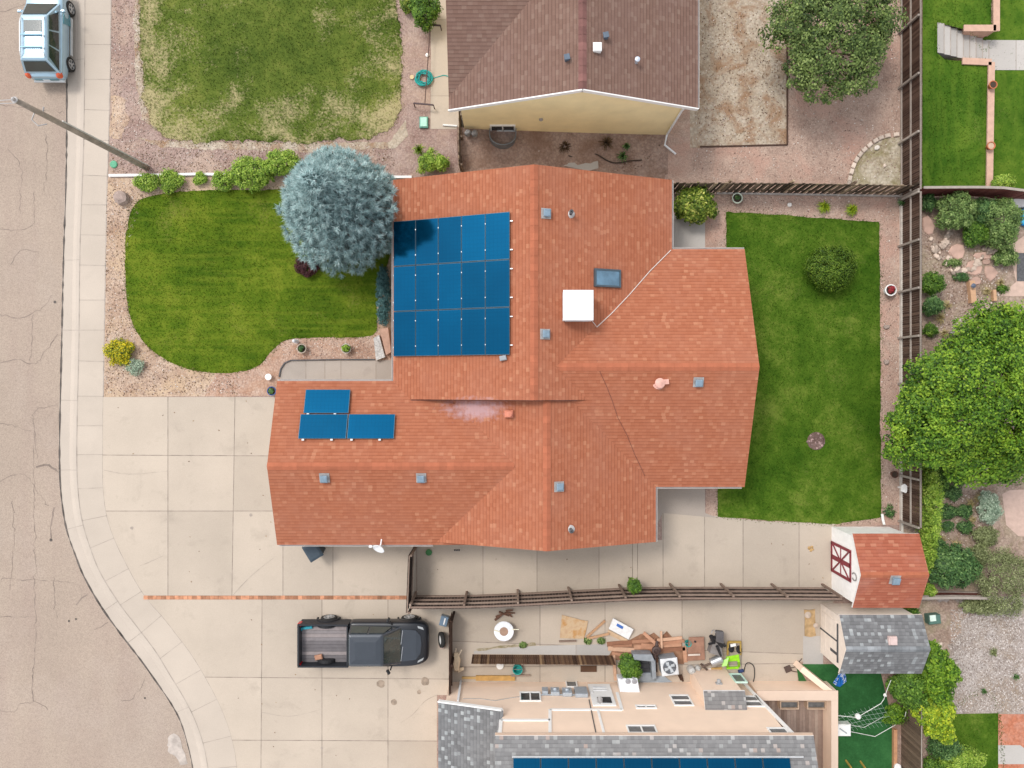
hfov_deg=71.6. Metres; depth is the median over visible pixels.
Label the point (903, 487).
garden light
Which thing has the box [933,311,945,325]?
dry grass
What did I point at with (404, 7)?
shrub
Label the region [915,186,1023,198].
fence
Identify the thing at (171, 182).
shrub
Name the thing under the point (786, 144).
edging
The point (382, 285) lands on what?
shrub
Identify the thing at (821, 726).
deck wall
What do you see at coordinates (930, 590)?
shrub
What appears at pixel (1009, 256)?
shrub
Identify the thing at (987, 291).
dry grass
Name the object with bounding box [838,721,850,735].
storage box
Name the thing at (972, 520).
dry grass
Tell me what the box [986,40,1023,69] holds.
terrace path
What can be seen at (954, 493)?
perennial plant
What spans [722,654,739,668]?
toy chair
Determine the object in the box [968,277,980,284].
flagstone
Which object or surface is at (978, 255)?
flagstone
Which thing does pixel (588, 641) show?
weed plant
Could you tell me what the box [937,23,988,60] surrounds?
garden steps
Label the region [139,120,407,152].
sandy edge ground
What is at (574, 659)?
picket strip
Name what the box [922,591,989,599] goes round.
board fence
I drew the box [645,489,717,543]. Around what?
back patio
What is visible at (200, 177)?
shrub
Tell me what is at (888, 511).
shrub
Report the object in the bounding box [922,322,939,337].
shrub
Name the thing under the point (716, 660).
smoker drum
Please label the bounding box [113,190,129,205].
boulder
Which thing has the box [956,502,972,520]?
perennial plant
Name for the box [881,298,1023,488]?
deciduous tree
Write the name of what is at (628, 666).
shrub
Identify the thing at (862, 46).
deciduous tree
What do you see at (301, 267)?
shrub
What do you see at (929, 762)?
shrub
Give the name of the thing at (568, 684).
window
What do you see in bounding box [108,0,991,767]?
gravel terrain
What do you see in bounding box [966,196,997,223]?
shrub
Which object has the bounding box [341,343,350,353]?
flower pot
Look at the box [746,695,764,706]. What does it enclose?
window
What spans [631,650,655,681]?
metal cabinet
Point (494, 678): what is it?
plank
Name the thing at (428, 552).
hose reel
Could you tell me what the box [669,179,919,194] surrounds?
board fence
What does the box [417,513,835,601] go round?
side slab
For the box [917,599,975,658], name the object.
lot edge ground
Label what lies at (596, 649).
ledge slab
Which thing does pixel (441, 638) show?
spare tyre
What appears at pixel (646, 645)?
plank
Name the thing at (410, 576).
gate fence
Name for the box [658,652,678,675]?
air conditioner
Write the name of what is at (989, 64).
retaining wall
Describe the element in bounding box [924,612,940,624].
utility box
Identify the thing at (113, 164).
valve cover
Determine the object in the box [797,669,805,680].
turf patch ground
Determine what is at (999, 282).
dry grass
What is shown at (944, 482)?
shrub
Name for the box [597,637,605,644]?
weed plant
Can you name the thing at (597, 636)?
plank
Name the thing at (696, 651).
table
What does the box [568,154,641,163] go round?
drain hose
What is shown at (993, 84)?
flower pot
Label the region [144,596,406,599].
brick paving strip
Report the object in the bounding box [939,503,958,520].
perennial plant
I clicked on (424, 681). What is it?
oil stain ground
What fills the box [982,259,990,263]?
flagstone
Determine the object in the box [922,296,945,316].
shrub
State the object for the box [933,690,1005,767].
lawn
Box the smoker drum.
[700,655,723,670]
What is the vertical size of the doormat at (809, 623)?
0.100 m
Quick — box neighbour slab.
[451,600,833,684]
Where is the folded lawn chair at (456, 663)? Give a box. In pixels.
[453,648,463,672]
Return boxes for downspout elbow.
[881,514,885,524]
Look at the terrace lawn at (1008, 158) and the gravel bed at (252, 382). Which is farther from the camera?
the terrace lawn at (1008, 158)
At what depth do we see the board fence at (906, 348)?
32.02 m
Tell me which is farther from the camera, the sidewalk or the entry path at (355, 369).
the sidewalk
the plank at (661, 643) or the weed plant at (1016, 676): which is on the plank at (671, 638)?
the plank at (661, 643)
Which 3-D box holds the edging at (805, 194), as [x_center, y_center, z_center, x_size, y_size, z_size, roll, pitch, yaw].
[13.758,-8.784,32.940,8.553,0.120,0.070,1,90,0]
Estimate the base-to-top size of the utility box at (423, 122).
0.150 m
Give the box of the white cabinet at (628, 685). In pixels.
[617,674,639,691]
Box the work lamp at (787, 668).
[784,658,801,672]
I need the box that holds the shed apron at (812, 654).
[803,636,822,663]
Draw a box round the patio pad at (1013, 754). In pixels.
[998,745,1023,763]
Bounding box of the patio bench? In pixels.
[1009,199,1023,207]
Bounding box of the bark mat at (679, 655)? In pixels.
[610,631,683,663]
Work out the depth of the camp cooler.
32.67 m
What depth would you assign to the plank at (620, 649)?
32.93 m
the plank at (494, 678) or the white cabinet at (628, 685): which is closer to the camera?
the white cabinet at (628, 685)
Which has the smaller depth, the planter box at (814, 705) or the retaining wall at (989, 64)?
the planter box at (814, 705)
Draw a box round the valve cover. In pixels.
[110,161,117,167]
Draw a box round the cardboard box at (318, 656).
[314,654,322,660]
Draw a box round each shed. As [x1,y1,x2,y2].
[820,603,930,673]
[831,527,928,607]
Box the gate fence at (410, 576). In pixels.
[406,546,417,613]
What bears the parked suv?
on the road
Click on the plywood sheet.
(573, 628)
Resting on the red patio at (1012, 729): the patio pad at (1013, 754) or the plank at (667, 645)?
the patio pad at (1013, 754)
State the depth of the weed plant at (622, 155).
32.71 m
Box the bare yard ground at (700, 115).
[690,0,787,147]
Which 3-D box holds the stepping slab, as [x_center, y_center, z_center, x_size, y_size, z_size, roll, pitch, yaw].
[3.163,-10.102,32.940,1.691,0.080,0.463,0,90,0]
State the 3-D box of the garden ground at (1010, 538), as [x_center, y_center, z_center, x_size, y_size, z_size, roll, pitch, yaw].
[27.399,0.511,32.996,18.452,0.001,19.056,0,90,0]
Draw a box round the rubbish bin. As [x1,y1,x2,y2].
[302,546,325,561]
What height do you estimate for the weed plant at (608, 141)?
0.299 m
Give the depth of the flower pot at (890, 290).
32.62 m
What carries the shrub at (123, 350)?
on the front bed ground at (136, 337)
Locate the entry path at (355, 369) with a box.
[280,360,391,378]
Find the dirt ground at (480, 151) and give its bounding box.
[457,127,664,178]
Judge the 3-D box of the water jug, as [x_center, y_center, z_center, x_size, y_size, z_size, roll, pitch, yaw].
[8.408,13.200,32.720,0.641,0.560,0.380,0,90,0]
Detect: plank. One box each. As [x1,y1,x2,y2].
[462,676,475,678]
[476,675,514,680]
[511,674,529,676]
[559,640,575,641]
[586,620,605,636]
[587,633,608,638]
[607,639,640,646]
[608,646,633,651]
[612,655,616,680]
[613,644,631,646]
[632,638,654,642]
[634,643,680,648]
[641,643,654,648]
[643,631,659,646]
[648,647,684,651]
[657,636,681,641]
[658,639,683,644]
[660,631,662,647]
[682,646,687,662]
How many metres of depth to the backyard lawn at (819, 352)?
32.98 m
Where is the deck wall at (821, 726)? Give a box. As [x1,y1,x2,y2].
[749,660,837,767]
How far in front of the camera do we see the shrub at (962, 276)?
32.81 m
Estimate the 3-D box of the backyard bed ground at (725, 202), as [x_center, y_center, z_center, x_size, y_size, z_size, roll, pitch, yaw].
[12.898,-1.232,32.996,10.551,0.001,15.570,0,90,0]
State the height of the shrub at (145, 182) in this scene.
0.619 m
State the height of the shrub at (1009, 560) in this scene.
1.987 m
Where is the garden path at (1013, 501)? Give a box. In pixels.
[1002,490,1023,536]
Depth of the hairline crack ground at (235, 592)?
32.99 m
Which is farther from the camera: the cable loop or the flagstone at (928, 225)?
the flagstone at (928, 225)
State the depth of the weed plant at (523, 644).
32.88 m
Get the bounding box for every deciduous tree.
[758,0,909,105]
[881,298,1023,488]
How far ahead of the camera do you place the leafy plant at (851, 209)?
32.73 m
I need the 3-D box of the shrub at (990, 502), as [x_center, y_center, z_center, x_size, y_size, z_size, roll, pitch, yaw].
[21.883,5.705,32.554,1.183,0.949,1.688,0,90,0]
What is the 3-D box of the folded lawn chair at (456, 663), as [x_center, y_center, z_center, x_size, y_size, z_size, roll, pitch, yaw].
[-2.479,12.737,32.693,0.532,0.413,1.262,0,90,0]
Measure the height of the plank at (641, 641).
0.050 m
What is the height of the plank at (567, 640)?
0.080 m
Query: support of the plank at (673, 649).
on the bark mat at (679, 655)
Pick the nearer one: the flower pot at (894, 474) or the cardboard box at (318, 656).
the cardboard box at (318, 656)
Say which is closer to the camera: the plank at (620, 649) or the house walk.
the plank at (620, 649)
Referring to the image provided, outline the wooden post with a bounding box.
[966,280,996,303]
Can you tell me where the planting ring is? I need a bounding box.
[806,432,824,449]
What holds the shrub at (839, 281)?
on the backyard lawn at (819, 352)
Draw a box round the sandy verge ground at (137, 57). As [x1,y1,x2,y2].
[133,0,155,130]
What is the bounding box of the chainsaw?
[652,641,660,671]
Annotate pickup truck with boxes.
[297,614,428,674]
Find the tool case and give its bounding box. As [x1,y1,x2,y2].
[301,626,312,630]
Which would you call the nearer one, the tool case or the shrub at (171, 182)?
the tool case
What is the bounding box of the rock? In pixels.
[943,233,950,238]
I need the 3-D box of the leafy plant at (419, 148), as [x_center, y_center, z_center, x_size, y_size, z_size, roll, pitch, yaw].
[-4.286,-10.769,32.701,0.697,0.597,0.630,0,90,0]
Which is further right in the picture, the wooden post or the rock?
the wooden post
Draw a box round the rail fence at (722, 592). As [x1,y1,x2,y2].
[409,583,842,608]
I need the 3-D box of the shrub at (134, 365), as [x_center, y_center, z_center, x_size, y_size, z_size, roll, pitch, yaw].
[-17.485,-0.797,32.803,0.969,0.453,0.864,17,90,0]
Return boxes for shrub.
[102,337,135,366]
[122,357,144,376]
[132,171,159,192]
[158,167,186,194]
[191,170,207,185]
[210,169,236,191]
[228,156,276,193]
[261,148,301,176]
[294,257,319,277]
[375,264,391,325]
[399,0,411,14]
[408,0,443,33]
[416,147,449,174]
[617,652,642,681]
[673,185,719,225]
[803,244,857,292]
[882,503,896,518]
[903,608,920,613]
[915,466,944,573]
[922,193,936,212]
[922,271,946,296]
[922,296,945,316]
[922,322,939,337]
[923,466,951,491]
[923,754,945,767]
[924,583,937,596]
[926,737,966,760]
[928,541,983,589]
[934,190,981,230]
[935,537,945,551]
[939,743,987,767]
[942,258,962,267]
[952,272,969,281]
[958,594,995,615]
[962,219,991,247]
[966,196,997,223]
[969,525,999,548]
[969,541,988,566]
[972,545,1023,618]
[976,490,1003,524]
[980,195,1023,252]
[982,232,992,246]
[990,174,1016,186]
[991,246,1020,265]
[996,283,1010,293]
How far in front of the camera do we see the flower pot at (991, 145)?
32.67 m
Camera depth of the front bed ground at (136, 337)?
33.00 m
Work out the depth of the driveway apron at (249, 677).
32.99 m
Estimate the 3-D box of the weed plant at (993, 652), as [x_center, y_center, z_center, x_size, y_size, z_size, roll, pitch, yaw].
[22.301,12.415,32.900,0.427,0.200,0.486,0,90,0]
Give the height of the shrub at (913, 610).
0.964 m
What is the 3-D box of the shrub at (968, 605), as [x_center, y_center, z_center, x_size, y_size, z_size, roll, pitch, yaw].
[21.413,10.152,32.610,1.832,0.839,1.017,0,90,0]
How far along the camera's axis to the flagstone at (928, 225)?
32.94 m
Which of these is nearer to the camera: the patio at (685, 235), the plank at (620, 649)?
the plank at (620, 649)
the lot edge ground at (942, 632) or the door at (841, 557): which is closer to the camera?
the door at (841, 557)
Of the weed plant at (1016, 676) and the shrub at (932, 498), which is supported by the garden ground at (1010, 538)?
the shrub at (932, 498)
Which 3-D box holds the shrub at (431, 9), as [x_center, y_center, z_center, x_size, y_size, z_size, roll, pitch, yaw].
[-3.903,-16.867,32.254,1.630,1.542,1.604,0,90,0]
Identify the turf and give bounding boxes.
[802,664,891,767]
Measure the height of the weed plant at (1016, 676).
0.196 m
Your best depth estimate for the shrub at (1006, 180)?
32.47 m
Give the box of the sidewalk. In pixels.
[76,0,236,767]
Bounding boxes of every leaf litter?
[699,10,996,543]
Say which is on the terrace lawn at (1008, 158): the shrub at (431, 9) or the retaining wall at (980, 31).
the retaining wall at (980, 31)
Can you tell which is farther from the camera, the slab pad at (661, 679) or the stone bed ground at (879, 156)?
the stone bed ground at (879, 156)
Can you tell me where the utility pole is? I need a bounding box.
[0,96,149,170]
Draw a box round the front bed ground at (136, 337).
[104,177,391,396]
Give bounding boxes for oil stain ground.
[377,680,384,687]
[421,677,428,685]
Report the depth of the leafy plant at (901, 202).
32.73 m
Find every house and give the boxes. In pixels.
[267,164,759,550]
[437,669,817,767]
[446,0,698,154]
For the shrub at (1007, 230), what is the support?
on the garden ground at (1010, 538)
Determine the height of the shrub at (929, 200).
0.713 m
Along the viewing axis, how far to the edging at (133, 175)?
32.88 m
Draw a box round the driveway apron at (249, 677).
[148,600,450,767]
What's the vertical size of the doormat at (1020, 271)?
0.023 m
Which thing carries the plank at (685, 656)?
on the neighbour slab
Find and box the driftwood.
[494,609,514,620]
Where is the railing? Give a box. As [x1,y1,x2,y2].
[413,24,441,108]
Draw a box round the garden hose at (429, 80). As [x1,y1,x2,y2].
[414,69,447,85]
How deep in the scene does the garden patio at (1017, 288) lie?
32.99 m
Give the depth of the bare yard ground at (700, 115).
32.99 m
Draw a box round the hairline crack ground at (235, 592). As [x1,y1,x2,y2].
[105,470,435,721]
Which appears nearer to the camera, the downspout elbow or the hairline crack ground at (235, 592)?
the downspout elbow
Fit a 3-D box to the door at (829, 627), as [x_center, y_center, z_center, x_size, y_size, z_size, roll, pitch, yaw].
[14.314,11.375,32.060,0.048,1.780,1.750,0,90,0]
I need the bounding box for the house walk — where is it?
[430,0,462,128]
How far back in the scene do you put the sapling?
31.41 m
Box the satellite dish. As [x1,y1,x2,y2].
[369,539,383,552]
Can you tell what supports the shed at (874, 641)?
on the gravel terrain at (416, 42)
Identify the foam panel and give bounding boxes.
[607,618,632,640]
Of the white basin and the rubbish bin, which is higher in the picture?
the rubbish bin
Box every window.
[490,124,514,131]
[520,691,540,701]
[565,681,577,687]
[626,725,657,731]
[669,694,693,705]
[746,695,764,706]
[766,727,788,731]
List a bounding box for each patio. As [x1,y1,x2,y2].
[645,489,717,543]
[673,214,704,247]
[998,714,1023,767]
[1001,236,1023,295]
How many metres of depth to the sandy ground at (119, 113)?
33.00 m
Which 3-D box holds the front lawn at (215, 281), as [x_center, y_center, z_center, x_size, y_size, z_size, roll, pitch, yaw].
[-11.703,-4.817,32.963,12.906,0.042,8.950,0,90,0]
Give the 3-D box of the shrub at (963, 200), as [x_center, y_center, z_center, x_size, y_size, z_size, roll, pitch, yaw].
[20.344,-7.886,32.267,2.205,1.521,1.836,0,90,0]
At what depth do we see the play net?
32.32 m
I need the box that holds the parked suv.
[17,0,75,82]
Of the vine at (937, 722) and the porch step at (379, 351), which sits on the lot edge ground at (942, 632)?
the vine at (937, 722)
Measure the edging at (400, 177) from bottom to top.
0.120 m
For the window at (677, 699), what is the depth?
31.03 m
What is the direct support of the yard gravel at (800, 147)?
on the fenced yard ground at (681, 166)
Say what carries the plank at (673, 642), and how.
on the plank at (667, 645)
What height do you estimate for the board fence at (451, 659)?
1.511 m
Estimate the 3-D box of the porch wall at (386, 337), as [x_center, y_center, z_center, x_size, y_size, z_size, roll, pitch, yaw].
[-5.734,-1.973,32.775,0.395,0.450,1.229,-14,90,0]
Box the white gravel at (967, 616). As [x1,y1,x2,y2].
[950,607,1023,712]
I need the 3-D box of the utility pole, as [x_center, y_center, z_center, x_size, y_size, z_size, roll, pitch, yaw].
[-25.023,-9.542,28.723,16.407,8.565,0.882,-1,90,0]
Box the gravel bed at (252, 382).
[205,332,391,396]
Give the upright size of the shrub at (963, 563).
1.728 m
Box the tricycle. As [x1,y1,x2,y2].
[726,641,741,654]
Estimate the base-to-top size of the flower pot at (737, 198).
0.413 m
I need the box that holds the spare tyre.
[438,632,444,647]
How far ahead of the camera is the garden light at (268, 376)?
32.75 m
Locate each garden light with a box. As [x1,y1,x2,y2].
[265,374,271,379]
[898,484,906,492]
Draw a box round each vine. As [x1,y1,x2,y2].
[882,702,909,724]
[885,674,929,709]
[910,698,957,745]
[920,639,962,708]
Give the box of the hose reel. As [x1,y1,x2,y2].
[426,549,431,555]
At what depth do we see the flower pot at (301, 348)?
32.70 m
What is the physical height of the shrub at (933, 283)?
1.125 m
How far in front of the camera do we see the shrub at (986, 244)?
32.56 m
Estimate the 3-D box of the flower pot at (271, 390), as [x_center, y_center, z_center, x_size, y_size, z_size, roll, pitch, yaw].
[-11.063,0.322,32.766,0.419,0.468,0.426,0,90,0]
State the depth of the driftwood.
32.86 m
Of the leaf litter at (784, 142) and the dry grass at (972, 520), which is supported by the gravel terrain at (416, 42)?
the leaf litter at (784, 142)
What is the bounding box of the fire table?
[494,621,518,640]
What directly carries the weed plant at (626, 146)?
on the dirt ground at (480, 151)
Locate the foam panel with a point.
(620, 628)
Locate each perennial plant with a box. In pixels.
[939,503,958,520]
[940,521,954,532]
[942,482,962,501]
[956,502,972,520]
[956,520,974,534]
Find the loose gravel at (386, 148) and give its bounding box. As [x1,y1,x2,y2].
[105,0,394,393]
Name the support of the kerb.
on the road
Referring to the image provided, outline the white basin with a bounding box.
[496,664,503,668]
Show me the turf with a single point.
(860, 692)
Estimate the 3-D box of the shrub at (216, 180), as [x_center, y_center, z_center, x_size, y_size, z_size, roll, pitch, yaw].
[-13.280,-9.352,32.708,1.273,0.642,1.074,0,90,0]
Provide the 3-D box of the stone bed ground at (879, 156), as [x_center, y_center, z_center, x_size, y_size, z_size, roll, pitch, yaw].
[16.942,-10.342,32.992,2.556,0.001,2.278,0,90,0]
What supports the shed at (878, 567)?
on the gravel terrain at (416, 42)
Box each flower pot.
[267,386,275,395]
[297,344,306,352]
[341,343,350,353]
[732,193,742,203]
[883,284,896,295]
[890,471,898,477]
[986,141,995,149]
[988,80,997,88]
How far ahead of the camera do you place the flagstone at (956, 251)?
32.94 m
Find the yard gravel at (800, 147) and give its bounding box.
[691,0,899,519]
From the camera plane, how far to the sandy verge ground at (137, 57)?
33.00 m
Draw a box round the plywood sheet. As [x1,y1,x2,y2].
[560,615,587,638]
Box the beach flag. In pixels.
[833,674,845,686]
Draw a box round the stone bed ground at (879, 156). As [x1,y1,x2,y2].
[851,137,903,184]
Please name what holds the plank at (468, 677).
on the neighbour slab
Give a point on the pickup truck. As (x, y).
(335, 641)
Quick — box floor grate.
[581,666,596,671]
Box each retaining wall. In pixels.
[961,0,999,37]
[962,57,994,185]
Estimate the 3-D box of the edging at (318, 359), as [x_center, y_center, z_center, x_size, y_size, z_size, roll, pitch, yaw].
[-8.655,-1.060,32.960,4.540,0.080,0.703,-10,90,0]
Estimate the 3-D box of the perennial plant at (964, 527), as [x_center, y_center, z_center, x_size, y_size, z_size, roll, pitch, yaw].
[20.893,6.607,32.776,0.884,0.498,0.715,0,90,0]
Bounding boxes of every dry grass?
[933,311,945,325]
[939,326,949,338]
[943,300,952,309]
[964,498,976,507]
[969,515,976,522]
[981,287,991,296]
[996,278,1004,285]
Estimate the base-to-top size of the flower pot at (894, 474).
0.220 m
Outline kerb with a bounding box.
[59,0,207,767]
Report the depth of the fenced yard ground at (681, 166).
33.00 m
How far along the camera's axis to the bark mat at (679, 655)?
32.95 m
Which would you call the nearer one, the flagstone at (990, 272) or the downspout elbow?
the downspout elbow
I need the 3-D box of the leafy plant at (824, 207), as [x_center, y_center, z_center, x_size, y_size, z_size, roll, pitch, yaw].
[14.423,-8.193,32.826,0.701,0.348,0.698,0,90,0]
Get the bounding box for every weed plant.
[519,641,527,647]
[558,140,571,151]
[584,637,591,644]
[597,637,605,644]
[598,136,612,150]
[617,151,628,161]
[622,142,630,150]
[990,648,996,656]
[1013,673,1019,679]
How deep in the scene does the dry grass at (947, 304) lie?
32.82 m
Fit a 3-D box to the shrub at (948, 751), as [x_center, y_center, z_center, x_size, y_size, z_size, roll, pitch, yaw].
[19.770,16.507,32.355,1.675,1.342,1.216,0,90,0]
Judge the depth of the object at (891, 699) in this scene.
32.98 m
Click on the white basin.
(499, 666)
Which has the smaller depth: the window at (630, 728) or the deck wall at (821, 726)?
the window at (630, 728)
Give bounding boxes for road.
[0,0,192,767]
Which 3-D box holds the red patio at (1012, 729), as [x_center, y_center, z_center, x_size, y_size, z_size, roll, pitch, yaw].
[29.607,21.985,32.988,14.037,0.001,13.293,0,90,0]
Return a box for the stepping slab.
[564,161,597,170]
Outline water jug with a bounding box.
[686,665,700,674]
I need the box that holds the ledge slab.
[474,644,609,654]
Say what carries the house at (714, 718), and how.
on the gravel terrain at (416, 42)
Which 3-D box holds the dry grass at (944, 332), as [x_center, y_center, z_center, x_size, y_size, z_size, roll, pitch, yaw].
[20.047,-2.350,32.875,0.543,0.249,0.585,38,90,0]
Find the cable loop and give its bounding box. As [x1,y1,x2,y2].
[744,662,754,681]
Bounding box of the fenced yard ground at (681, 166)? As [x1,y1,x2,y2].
[668,0,899,189]
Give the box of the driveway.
[103,397,415,595]
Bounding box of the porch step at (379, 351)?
[374,335,385,360]
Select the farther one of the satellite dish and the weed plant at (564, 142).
the weed plant at (564, 142)
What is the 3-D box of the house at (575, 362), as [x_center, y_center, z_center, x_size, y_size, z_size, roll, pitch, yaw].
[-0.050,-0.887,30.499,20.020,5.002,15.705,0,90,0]
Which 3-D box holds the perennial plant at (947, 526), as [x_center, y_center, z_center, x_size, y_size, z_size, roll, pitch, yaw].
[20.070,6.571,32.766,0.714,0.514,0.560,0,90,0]
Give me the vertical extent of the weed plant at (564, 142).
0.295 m
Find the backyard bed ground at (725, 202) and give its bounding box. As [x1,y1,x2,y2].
[676,191,899,524]
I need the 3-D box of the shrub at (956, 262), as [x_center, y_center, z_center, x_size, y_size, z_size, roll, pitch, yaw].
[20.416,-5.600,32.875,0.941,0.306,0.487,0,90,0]
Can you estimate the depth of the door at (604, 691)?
31.54 m
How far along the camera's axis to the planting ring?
32.94 m
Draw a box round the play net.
[838,680,905,736]
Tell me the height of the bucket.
0.418 m
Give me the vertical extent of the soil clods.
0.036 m
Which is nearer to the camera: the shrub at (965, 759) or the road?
the shrub at (965, 759)
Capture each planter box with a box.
[777,701,798,709]
[804,701,825,709]
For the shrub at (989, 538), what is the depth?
32.40 m
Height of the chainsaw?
0.508 m
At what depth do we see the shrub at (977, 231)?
32.29 m
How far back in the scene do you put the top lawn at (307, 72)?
32.98 m
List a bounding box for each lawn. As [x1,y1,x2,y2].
[121,186,391,374]
[134,0,404,147]
[716,209,884,525]
[919,0,995,222]
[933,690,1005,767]
[983,0,1023,188]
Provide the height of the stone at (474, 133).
0.339 m
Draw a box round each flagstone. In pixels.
[922,215,934,234]
[948,244,964,259]
[965,260,981,275]
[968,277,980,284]
[973,252,990,258]
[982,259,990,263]
[984,265,997,280]
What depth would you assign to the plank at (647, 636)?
32.71 m
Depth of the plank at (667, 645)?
32.93 m
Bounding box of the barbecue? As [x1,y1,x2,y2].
[707,630,725,656]
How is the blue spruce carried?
on the front bed ground at (136, 337)
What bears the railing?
on the gravel terrain at (416, 42)
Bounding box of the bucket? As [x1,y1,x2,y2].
[513,664,522,674]
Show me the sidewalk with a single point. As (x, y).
(177, 659)
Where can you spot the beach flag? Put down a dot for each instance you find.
(838, 683)
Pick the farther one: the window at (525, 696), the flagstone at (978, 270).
the flagstone at (978, 270)
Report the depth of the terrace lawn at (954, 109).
32.98 m
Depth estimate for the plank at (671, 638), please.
32.81 m
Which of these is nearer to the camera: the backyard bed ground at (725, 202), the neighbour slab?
the neighbour slab
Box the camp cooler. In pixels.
[439,614,448,626]
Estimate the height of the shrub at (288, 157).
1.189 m
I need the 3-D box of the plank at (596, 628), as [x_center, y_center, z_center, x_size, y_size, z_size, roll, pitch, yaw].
[3.889,11.365,32.945,1.151,0.050,0.100,-42,90,0]
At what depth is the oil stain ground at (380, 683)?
32.99 m
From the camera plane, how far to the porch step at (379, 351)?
32.75 m
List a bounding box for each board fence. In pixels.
[449,611,454,693]
[459,111,463,171]
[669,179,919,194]
[897,0,921,199]
[897,190,921,528]
[901,691,922,767]
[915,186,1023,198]
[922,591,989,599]
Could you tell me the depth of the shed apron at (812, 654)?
32.99 m
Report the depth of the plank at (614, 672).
32.90 m
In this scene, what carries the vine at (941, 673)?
on the gravel terrain at (416, 42)
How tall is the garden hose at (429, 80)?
0.230 m
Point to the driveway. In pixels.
(181, 515)
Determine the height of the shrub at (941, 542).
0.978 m
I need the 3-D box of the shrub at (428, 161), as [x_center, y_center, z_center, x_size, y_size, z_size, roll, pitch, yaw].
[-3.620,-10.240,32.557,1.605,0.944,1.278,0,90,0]
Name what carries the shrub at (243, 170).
on the gravel terrain at (416, 42)
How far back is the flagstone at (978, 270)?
32.94 m
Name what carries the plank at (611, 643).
on the neighbour slab
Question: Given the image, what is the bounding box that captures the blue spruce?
[273,142,398,277]
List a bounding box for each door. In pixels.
[588,684,615,705]
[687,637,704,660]
[820,611,837,662]
[831,541,851,582]
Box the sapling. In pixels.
[627,577,642,594]
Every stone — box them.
[464,129,471,136]
[471,130,477,137]
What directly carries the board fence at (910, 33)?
on the gravel terrain at (416, 42)
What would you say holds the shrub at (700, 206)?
on the backyard bed ground at (725, 202)
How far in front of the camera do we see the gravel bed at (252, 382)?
32.99 m
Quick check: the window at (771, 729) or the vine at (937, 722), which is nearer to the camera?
the window at (771, 729)
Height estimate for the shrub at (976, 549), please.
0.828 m
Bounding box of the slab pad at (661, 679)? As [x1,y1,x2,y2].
[641,676,671,681]
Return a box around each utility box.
[419,117,427,127]
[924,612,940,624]
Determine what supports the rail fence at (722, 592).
on the gravel terrain at (416, 42)
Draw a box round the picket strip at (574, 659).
[471,654,615,664]
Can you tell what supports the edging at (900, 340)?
on the backyard bed ground at (725, 202)
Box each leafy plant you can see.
[412,144,424,156]
[816,199,830,212]
[845,203,857,216]
[897,199,904,205]
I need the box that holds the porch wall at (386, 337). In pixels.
[380,328,391,354]
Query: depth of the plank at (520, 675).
32.83 m
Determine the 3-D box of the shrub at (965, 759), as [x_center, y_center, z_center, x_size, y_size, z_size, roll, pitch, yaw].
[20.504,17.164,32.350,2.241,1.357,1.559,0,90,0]
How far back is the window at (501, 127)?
31.98 m
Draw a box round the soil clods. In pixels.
[615,145,659,170]
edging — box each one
[109,173,224,176]
[278,359,374,376]
[388,176,411,178]
[700,19,787,147]
[716,192,900,196]
[892,728,896,767]
[899,204,902,531]
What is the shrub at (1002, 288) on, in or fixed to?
on the garden ground at (1010, 538)
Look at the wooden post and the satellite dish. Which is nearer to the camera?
the satellite dish
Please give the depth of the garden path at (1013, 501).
32.99 m
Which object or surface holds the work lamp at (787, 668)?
on the neighbour slab
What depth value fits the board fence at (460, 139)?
32.01 m
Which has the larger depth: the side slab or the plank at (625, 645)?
the side slab
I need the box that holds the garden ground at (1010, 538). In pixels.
[903,190,1023,595]
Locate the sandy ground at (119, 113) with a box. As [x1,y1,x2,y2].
[109,95,129,138]
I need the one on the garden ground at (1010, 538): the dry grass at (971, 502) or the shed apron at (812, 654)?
the dry grass at (971, 502)

